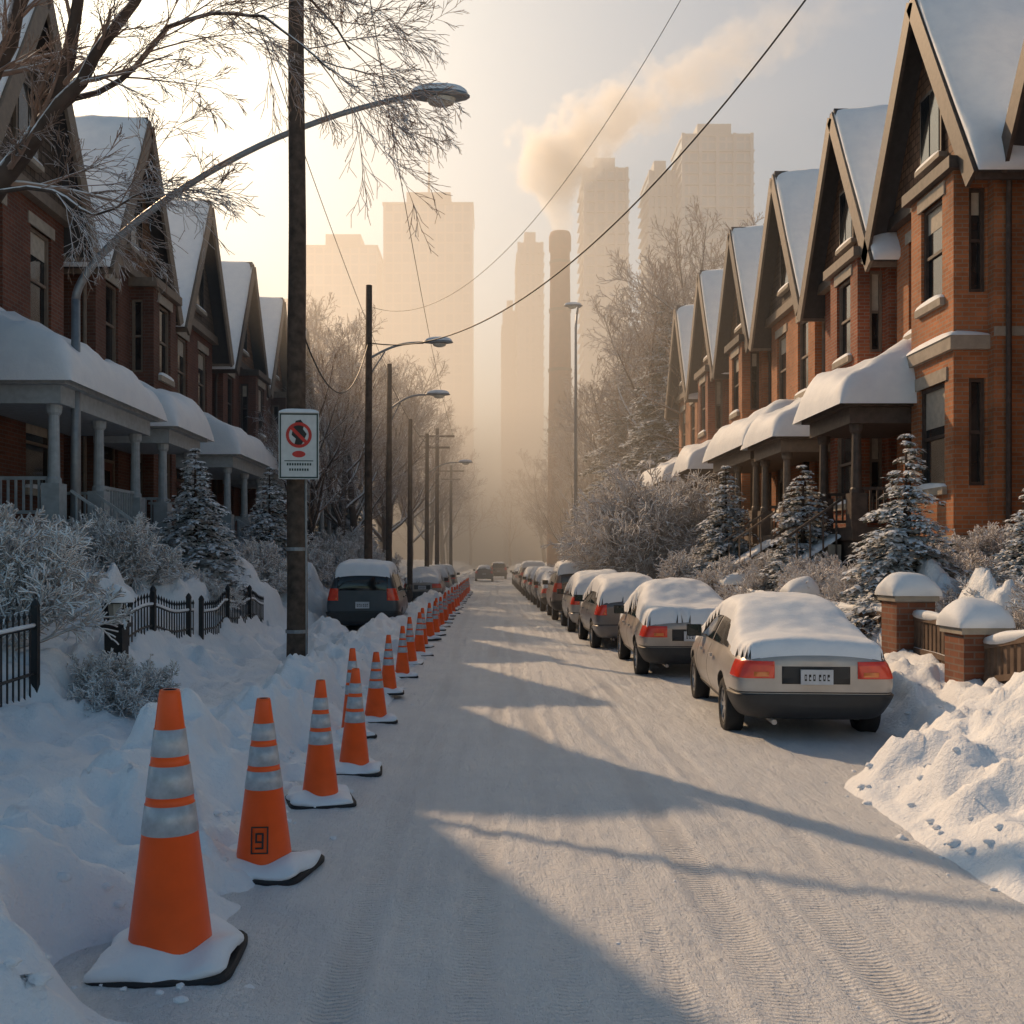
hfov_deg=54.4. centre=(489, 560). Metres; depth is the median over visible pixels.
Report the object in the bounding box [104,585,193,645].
iron fence
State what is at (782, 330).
stone
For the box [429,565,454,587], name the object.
parked car
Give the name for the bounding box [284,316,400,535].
bare tree
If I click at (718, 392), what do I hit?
blind
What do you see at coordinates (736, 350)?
stone
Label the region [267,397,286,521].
walls
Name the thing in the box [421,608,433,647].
traffic cone
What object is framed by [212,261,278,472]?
snow
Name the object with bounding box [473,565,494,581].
car
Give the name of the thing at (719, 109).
power line
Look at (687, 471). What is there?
porch
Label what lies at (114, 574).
snow mound
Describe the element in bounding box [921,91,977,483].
glass
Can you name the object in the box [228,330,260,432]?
glass
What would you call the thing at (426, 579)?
parked car
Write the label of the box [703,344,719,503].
glass
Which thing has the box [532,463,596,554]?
bare tree
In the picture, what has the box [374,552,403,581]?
frosted bush
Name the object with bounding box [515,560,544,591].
parked car
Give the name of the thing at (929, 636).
picket fence
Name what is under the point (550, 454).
bare tree
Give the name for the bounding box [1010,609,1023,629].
frosted bush
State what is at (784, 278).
glass
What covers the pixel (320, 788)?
traffic cone
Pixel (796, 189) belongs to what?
snow
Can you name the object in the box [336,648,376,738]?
traffic cone
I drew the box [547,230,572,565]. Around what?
brick smokestack
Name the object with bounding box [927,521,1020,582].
frosted bush
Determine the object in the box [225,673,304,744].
snow mound
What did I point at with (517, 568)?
parked car
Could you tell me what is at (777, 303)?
gable
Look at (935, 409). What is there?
blind
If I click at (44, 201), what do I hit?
trim
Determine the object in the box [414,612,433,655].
traffic cone
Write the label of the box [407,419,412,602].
utility pole
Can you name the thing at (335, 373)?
bare tree
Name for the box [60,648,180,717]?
frosted bush
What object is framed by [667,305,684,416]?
roof
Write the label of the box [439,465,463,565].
utility pole
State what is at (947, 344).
stone
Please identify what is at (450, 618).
traffic cone
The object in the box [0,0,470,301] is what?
bare tree
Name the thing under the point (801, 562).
frosted bush
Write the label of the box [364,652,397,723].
traffic cone
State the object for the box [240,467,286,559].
pine tree
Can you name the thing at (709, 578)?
frosted bush
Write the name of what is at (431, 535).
bare tree
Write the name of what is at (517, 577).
parked car
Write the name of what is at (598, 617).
parked car
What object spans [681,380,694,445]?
glass
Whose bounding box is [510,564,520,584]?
parked car
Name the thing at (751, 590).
picket fence
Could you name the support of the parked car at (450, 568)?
on the road
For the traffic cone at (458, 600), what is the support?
on the road
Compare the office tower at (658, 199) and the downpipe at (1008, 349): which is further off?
the office tower at (658, 199)
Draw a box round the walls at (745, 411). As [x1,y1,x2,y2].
[729,342,771,530]
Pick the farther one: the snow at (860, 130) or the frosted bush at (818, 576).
the snow at (860, 130)
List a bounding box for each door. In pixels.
[104,462,112,486]
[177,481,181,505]
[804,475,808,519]
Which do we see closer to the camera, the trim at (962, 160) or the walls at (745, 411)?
the trim at (962, 160)
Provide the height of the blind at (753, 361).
4.421 m
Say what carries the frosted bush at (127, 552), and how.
on the snow ground
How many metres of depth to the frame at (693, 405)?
44.63 m
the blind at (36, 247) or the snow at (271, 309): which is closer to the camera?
the blind at (36, 247)
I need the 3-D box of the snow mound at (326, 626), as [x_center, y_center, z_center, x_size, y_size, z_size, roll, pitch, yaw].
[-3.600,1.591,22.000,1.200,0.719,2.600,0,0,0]
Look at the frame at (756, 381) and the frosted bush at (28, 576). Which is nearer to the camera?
the frosted bush at (28, 576)
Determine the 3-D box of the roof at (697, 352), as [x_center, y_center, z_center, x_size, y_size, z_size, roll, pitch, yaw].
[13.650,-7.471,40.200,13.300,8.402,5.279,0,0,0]
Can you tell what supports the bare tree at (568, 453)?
on the snow ground
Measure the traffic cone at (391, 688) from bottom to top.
0.846 m
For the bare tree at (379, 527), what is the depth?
94.67 m
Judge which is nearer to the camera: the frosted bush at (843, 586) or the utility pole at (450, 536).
the frosted bush at (843, 586)
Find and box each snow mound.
[58,748,150,844]
[74,562,178,635]
[120,688,232,755]
[130,569,223,627]
[220,553,284,632]
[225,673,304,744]
[273,631,344,660]
[273,649,337,690]
[279,562,327,617]
[308,616,348,636]
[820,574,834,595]
[849,574,881,604]
[867,558,961,648]
[886,657,939,707]
[958,567,1023,614]
[968,682,1023,733]
[984,748,1023,808]
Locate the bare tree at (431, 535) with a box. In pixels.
[394,401,472,564]
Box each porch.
[0,380,158,552]
[93,426,232,541]
[176,454,270,547]
[223,473,286,536]
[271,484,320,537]
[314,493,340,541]
[654,481,696,493]
[676,469,728,521]
[700,445,802,548]
[722,436,830,562]
[772,403,912,568]
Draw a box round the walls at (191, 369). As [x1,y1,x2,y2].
[176,329,211,516]
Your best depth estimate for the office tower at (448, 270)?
345.00 m
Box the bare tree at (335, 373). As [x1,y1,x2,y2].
[313,328,385,448]
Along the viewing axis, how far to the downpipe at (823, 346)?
27.45 m
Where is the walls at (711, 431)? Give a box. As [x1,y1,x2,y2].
[698,371,728,502]
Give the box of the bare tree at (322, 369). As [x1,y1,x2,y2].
[306,304,417,497]
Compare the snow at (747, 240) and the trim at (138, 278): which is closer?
the trim at (138, 278)
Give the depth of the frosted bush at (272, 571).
24.39 m
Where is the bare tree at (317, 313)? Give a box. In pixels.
[287,292,393,488]
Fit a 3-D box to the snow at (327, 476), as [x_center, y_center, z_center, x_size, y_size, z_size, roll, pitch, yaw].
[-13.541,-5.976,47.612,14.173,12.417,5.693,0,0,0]
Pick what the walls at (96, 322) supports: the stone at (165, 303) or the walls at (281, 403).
the stone at (165, 303)
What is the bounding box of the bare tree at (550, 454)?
[538,404,601,518]
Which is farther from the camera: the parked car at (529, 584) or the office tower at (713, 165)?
the office tower at (713, 165)
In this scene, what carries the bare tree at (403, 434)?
on the snow ground
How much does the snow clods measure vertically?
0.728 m
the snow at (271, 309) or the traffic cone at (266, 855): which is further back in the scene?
the snow at (271, 309)
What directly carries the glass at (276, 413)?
on the frame at (273, 406)
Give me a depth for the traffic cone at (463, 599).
47.02 m
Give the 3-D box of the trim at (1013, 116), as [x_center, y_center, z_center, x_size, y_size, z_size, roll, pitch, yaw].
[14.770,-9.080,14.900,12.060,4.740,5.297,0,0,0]
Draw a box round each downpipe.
[83,282,86,523]
[215,373,217,522]
[768,351,770,505]
[771,322,824,371]
[1006,180,1011,528]
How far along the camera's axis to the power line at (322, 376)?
20.32 m
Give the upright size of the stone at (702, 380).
6.941 m
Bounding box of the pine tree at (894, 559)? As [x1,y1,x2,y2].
[832,434,972,637]
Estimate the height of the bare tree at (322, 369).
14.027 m
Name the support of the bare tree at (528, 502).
on the snow ground
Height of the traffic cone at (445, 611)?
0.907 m
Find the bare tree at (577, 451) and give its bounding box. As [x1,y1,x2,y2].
[538,384,630,489]
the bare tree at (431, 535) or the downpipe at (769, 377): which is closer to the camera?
the downpipe at (769, 377)
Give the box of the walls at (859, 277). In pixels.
[825,257,896,527]
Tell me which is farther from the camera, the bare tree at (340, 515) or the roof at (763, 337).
the bare tree at (340, 515)
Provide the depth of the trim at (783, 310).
29.87 m
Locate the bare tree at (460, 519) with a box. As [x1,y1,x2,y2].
[419,446,482,563]
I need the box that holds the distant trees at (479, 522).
[317,462,599,564]
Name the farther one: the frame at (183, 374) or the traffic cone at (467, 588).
the traffic cone at (467, 588)
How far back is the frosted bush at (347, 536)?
37.51 m
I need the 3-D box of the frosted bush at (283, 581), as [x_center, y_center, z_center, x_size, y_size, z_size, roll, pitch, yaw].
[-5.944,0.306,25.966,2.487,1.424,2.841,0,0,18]
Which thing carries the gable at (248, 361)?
on the walls at (237, 382)
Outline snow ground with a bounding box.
[0,559,1023,1023]
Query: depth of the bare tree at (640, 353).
51.94 m
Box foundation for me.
[909,535,969,550]
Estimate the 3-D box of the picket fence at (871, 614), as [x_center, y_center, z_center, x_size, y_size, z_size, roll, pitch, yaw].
[5.750,1.271,16.100,0.157,1.261,4.270,0,0,0]
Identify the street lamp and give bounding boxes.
[70,83,469,555]
[563,302,582,548]
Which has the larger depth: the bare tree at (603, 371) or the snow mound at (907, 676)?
the bare tree at (603, 371)
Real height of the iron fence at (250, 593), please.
1.425 m
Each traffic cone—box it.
[82,688,247,988]
[227,697,324,885]
[285,679,356,809]
[335,668,381,776]
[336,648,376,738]
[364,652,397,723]
[382,635,403,695]
[395,626,417,677]
[406,617,423,664]
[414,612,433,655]
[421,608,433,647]
[426,603,441,640]
[432,601,445,635]
[435,598,445,630]
[438,597,450,626]
[442,594,452,623]
[444,592,453,619]
[447,590,455,615]
[450,589,459,613]
[454,587,461,608]
[456,586,463,607]
[458,584,465,603]
[460,583,466,601]
[462,581,467,598]
[464,581,469,597]
[465,579,470,595]
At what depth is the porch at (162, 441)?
23.38 m
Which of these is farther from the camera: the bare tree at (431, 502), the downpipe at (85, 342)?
the bare tree at (431, 502)
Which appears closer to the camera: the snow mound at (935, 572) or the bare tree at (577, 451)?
the snow mound at (935, 572)
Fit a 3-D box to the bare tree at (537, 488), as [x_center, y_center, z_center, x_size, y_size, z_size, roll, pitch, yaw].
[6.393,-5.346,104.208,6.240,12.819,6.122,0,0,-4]
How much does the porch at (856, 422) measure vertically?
5.720 m
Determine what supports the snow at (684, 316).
on the roof at (673, 377)
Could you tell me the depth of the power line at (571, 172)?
17.86 m
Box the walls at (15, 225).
[0,191,63,521]
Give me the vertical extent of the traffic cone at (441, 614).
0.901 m
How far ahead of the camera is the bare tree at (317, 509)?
33.91 m
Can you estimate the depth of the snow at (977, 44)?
18.80 m
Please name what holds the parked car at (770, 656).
on the road
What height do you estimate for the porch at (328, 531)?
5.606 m
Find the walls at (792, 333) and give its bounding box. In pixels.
[772,310,821,534]
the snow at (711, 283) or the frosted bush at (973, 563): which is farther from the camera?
the snow at (711, 283)
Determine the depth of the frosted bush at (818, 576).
18.78 m
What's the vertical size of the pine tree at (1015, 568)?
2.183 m
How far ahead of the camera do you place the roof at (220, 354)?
32.75 m
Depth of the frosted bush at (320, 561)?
29.85 m
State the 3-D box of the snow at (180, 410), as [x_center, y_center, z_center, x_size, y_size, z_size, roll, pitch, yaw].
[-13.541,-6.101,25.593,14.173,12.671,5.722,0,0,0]
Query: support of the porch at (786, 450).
on the snow ground
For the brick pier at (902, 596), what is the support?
on the snow ground
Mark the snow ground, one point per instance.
(50, 737)
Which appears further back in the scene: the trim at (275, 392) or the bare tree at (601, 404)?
the bare tree at (601, 404)
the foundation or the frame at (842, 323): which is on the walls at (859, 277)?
the frame at (842, 323)
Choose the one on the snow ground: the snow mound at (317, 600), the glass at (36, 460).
the snow mound at (317, 600)
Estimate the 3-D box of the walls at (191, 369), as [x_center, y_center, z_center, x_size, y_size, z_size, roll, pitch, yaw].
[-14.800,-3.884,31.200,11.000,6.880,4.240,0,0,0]
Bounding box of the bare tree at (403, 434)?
[352,364,441,557]
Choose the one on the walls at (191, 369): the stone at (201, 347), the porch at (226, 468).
the stone at (201, 347)
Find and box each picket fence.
[735,586,763,592]
[836,602,881,636]
[912,610,944,663]
[983,629,1023,683]
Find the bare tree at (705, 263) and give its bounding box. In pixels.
[592,229,725,393]
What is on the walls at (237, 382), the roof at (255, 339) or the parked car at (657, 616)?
the roof at (255, 339)
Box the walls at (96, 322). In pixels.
[64,271,175,530]
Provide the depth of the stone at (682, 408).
45.91 m
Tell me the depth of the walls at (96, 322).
25.40 m
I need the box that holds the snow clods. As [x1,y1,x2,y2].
[3,626,1002,1018]
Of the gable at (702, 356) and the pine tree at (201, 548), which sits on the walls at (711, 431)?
the gable at (702, 356)
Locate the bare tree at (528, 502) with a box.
[503,448,547,562]
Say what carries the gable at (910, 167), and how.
on the walls at (965, 509)
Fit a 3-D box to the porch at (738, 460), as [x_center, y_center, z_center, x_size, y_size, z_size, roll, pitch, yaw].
[7.533,-0.319,29.700,2.794,5.834,4.840,0,0,0]
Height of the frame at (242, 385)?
8.439 m
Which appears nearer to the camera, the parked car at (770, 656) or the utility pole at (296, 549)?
the parked car at (770, 656)
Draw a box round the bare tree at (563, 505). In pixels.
[530,452,596,544]
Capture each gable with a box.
[0,51,65,208]
[124,184,156,276]
[194,262,214,334]
[241,322,253,368]
[275,358,282,391]
[677,369,682,396]
[700,336,707,368]
[730,293,742,340]
[769,237,790,315]
[822,176,857,281]
[894,62,954,213]
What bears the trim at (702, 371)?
attached to the roof at (697, 352)
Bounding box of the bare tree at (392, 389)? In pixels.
[364,350,425,524]
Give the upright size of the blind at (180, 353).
4.249 m
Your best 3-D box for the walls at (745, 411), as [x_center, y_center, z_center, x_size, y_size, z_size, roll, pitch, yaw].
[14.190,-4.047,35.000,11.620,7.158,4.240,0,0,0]
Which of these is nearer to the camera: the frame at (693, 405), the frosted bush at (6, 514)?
the frosted bush at (6, 514)
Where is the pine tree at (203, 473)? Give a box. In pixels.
[164,461,245,573]
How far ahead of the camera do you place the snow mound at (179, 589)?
17.75 m
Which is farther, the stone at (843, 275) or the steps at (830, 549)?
the stone at (843, 275)
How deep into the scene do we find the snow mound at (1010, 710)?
8.16 m
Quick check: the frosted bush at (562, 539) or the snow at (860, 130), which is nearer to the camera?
the snow at (860, 130)
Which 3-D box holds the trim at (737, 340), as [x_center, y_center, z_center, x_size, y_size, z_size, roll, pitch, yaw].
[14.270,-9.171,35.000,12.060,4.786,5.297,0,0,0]
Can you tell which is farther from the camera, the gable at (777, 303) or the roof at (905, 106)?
the gable at (777, 303)
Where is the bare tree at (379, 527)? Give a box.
[324,348,429,553]
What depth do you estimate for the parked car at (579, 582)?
27.73 m
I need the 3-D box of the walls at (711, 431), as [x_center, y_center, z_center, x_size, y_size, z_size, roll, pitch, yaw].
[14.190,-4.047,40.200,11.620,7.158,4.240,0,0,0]
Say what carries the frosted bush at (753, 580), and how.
on the snow ground
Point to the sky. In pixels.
(542, 79)
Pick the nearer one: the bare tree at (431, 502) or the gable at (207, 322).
the gable at (207, 322)
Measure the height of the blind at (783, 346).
4.378 m
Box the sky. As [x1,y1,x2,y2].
[54,0,908,560]
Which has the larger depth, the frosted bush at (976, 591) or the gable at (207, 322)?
the gable at (207, 322)
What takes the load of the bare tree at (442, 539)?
on the snow ground
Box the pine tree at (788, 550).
[758,465,834,591]
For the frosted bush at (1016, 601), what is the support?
on the snow ground
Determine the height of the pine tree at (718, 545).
3.874 m
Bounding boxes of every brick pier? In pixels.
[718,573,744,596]
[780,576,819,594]
[875,572,942,653]
[936,597,1015,682]
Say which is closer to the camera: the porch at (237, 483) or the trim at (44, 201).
the trim at (44, 201)
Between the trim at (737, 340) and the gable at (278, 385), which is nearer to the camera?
the trim at (737, 340)
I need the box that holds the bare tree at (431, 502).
[382,397,470,554]
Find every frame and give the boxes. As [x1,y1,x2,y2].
[13,80,47,473]
[104,197,168,500]
[177,267,205,501]
[228,376,262,513]
[272,405,278,513]
[683,404,694,507]
[702,380,722,498]
[733,351,758,509]
[778,243,808,508]
[838,190,881,501]
[909,89,983,520]
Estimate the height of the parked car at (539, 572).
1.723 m
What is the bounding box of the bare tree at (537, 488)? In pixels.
[523,452,573,538]
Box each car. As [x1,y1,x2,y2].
[404,566,447,597]
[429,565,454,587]
[439,564,459,584]
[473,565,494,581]
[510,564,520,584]
[512,565,519,586]
[514,565,520,588]
[519,566,534,595]
[523,566,548,599]
[527,567,553,604]
[534,569,552,610]
[557,569,617,631]
[574,572,652,647]
[614,577,723,674]
[687,591,893,732]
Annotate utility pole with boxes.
[285,0,307,657]
[364,285,452,558]
[386,364,449,561]
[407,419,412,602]
[419,428,454,564]
[424,434,472,566]
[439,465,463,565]
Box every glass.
[18,83,46,484]
[104,200,164,492]
[177,269,203,508]
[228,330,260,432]
[274,366,277,513]
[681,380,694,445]
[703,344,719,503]
[736,301,755,495]
[780,245,808,505]
[840,192,877,499]
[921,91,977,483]
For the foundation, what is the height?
3.100 m
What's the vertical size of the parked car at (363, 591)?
2.011 m
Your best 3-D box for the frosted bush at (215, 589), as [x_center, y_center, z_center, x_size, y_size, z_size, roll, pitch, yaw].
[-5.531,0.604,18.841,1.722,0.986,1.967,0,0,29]
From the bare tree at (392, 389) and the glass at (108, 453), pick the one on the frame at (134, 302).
the glass at (108, 453)
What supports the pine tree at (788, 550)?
on the snow ground
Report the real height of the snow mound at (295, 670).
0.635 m
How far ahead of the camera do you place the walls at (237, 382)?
36.53 m
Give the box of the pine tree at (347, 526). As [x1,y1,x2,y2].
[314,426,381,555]
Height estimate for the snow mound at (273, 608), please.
1.772 m
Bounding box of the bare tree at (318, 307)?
[287,292,381,528]
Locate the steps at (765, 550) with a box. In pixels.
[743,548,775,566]
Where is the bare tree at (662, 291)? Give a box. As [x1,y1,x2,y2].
[596,208,763,452]
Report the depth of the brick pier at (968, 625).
11.26 m
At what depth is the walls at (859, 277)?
22.70 m
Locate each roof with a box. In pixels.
[0,19,91,256]
[64,117,176,321]
[176,201,229,363]
[212,262,263,372]
[270,297,286,391]
[306,328,312,407]
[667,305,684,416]
[688,270,704,394]
[716,227,748,375]
[753,171,799,347]
[803,108,896,317]
[874,0,1023,235]
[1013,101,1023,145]
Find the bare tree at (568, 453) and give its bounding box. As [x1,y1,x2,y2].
[540,372,622,502]
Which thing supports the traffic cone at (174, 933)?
on the road
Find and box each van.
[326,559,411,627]
[491,562,507,578]
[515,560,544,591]
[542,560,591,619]
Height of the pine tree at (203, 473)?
3.346 m
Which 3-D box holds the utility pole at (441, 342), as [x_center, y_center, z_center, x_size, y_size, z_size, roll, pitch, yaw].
[-2.210,-2.694,27.000,2.420,9.513,0.340,0,0,0]
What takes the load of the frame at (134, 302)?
on the walls at (96, 322)
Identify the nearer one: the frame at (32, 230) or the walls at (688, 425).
the frame at (32, 230)
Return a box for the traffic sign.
[279,409,318,478]
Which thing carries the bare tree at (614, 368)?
on the snow ground
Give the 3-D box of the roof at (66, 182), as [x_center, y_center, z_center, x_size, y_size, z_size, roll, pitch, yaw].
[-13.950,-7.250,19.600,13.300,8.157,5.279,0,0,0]
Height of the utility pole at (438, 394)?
8.428 m
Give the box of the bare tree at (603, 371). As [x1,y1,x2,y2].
[580,338,642,448]
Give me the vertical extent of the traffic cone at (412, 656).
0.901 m
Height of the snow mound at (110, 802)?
0.550 m
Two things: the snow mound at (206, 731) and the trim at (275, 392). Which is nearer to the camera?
the snow mound at (206, 731)
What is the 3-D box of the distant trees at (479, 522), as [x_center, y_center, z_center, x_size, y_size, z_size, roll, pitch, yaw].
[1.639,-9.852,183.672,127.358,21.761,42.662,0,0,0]
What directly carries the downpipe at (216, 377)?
attached to the walls at (237, 382)
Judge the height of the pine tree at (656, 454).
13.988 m
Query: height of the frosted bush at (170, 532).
2.049 m
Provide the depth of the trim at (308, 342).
48.17 m
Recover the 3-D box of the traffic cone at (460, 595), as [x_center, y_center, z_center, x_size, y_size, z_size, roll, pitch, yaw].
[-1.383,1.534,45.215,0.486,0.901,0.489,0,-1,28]
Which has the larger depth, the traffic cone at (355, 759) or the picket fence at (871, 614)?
the picket fence at (871, 614)
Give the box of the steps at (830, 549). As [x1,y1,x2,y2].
[775,545,840,591]
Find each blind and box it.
[26,232,47,437]
[178,340,203,480]
[243,386,260,411]
[717,382,719,495]
[736,354,755,372]
[780,337,785,480]
[872,275,877,458]
[926,193,978,430]
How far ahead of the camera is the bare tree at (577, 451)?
113.25 m
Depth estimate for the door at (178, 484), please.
30.20 m
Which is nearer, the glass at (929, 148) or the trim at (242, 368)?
the glass at (929, 148)
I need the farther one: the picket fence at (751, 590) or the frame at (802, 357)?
the frame at (802, 357)
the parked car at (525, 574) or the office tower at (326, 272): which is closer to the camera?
the parked car at (525, 574)
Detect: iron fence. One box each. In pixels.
[0,598,39,706]
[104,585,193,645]
[198,585,263,639]
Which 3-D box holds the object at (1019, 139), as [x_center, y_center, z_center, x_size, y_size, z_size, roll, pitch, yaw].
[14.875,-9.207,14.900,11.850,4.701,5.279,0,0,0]
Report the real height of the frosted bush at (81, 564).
1.640 m
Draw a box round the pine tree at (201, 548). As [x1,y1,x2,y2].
[155,448,255,599]
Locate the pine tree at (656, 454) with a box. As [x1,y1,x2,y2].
[603,305,678,491]
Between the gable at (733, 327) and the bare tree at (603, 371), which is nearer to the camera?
the gable at (733, 327)
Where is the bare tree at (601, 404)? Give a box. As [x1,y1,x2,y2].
[571,317,671,450]
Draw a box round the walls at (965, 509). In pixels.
[897,170,1023,536]
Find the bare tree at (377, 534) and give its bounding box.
[319,350,456,540]
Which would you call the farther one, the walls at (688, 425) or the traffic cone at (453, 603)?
the walls at (688, 425)
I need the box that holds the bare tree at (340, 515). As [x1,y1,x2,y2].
[306,346,415,540]
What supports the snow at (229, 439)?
on the roof at (220, 354)
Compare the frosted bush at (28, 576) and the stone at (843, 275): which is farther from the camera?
the stone at (843, 275)
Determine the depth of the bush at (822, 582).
18.98 m
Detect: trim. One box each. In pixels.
[0,0,99,261]
[64,121,183,325]
[176,205,233,366]
[212,265,270,397]
[270,300,287,398]
[306,329,315,409]
[664,308,697,419]
[685,273,712,401]
[712,230,749,378]
[748,174,798,351]
[796,112,896,321]
[860,0,1023,263]
[1001,41,1023,172]
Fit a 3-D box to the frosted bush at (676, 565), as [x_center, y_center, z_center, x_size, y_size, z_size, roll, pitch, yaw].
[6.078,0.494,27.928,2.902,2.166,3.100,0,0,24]
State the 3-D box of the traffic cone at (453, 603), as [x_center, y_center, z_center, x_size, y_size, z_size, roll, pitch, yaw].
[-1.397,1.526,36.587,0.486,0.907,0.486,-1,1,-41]
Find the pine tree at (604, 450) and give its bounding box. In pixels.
[555,352,642,554]
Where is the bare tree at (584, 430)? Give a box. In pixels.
[551,291,670,490]
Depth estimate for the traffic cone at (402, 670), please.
16.62 m
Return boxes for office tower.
[306,234,382,552]
[382,155,474,561]
[501,300,517,562]
[514,232,544,559]
[577,158,629,500]
[638,161,676,388]
[670,124,754,304]
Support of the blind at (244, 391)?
attached to the frame at (242, 385)
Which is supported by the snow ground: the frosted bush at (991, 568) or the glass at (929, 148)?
the frosted bush at (991, 568)
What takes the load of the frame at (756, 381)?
on the walls at (745, 411)
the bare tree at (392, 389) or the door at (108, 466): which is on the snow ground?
the bare tree at (392, 389)
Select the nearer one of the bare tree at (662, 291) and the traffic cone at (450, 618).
the traffic cone at (450, 618)
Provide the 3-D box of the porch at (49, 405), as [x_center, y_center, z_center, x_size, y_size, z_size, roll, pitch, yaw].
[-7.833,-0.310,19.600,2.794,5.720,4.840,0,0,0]
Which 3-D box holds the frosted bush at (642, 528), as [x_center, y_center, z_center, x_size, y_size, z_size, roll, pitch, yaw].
[5.561,-0.704,33.208,7.511,5.673,6.890,0,0,14]
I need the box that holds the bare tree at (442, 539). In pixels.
[398,425,486,563]
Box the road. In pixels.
[53,562,1023,1023]
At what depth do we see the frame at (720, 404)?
38.36 m
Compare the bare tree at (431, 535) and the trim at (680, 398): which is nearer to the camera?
the trim at (680, 398)
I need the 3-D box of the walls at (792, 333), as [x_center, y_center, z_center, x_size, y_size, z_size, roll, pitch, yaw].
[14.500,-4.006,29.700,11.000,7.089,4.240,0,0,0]
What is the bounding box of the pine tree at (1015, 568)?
[994,489,1023,585]
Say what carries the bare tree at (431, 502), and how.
on the snow ground
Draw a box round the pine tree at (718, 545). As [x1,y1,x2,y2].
[684,466,758,576]
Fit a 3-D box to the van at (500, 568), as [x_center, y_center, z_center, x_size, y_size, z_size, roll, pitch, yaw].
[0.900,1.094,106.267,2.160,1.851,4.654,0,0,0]
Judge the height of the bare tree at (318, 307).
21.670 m
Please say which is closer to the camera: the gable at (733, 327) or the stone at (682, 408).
the gable at (733, 327)
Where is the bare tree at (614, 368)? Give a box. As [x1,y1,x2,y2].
[591,317,651,437]
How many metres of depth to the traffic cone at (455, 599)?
39.70 m
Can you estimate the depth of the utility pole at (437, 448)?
61.89 m
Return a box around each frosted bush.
[0,501,87,610]
[0,519,136,659]
[22,524,128,581]
[54,505,196,593]
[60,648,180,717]
[146,525,267,582]
[166,566,248,611]
[229,536,308,592]
[237,526,339,580]
[274,558,310,597]
[308,535,361,588]
[313,524,385,560]
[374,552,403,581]
[540,455,748,578]
[548,516,588,566]
[654,542,722,578]
[684,554,755,596]
[714,549,794,599]
[775,551,848,590]
[775,557,842,595]
[819,556,877,604]
[885,541,1008,582]
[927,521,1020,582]
[935,573,998,612]
[948,575,1023,603]
[979,519,1023,584]
[1004,565,1023,623]
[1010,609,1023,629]
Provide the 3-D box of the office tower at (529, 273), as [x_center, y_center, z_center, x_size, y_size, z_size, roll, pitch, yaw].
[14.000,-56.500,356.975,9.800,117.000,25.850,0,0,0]
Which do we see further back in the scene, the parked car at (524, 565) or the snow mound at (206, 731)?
the parked car at (524, 565)
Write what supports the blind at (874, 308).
attached to the frame at (842, 323)
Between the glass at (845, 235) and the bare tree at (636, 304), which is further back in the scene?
the bare tree at (636, 304)
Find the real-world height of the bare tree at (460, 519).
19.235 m
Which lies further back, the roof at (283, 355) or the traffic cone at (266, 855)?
the roof at (283, 355)
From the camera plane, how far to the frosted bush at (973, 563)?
15.20 m
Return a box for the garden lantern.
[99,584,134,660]
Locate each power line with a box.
[252,4,420,434]
[306,340,367,393]
[370,0,452,433]
[370,0,680,310]
[370,0,805,344]
[392,386,434,447]
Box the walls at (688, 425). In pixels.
[679,400,697,499]
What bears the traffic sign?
attached to the utility pole at (296, 549)
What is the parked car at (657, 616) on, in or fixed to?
on the road
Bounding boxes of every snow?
[0,0,167,531]
[64,114,214,508]
[167,200,277,544]
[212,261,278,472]
[260,297,320,489]
[306,329,340,495]
[636,304,697,490]
[650,269,728,484]
[672,225,763,475]
[702,169,818,542]
[729,105,900,563]
[776,0,1023,570]
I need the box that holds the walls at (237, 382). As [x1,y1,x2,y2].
[212,373,266,537]
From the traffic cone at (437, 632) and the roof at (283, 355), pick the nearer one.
the traffic cone at (437, 632)
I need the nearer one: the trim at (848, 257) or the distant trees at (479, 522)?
the trim at (848, 257)
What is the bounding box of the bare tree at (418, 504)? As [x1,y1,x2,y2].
[323,349,463,527]
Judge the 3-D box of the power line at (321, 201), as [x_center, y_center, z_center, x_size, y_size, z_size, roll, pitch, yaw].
[-4.349,-9.097,39.419,0.018,2.824,45.162,0,0,0]
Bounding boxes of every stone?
[0,145,54,496]
[104,244,175,513]
[176,304,208,355]
[227,350,266,441]
[679,382,692,412]
[698,357,707,438]
[729,325,741,419]
[775,283,805,512]
[832,238,856,511]
[903,151,1023,495]
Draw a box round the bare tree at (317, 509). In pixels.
[246,341,383,550]
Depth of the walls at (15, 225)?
19.72 m
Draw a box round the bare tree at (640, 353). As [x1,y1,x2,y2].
[571,231,695,478]
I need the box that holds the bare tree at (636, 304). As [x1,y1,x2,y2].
[582,196,722,467]
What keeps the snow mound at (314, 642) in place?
on the snow ground

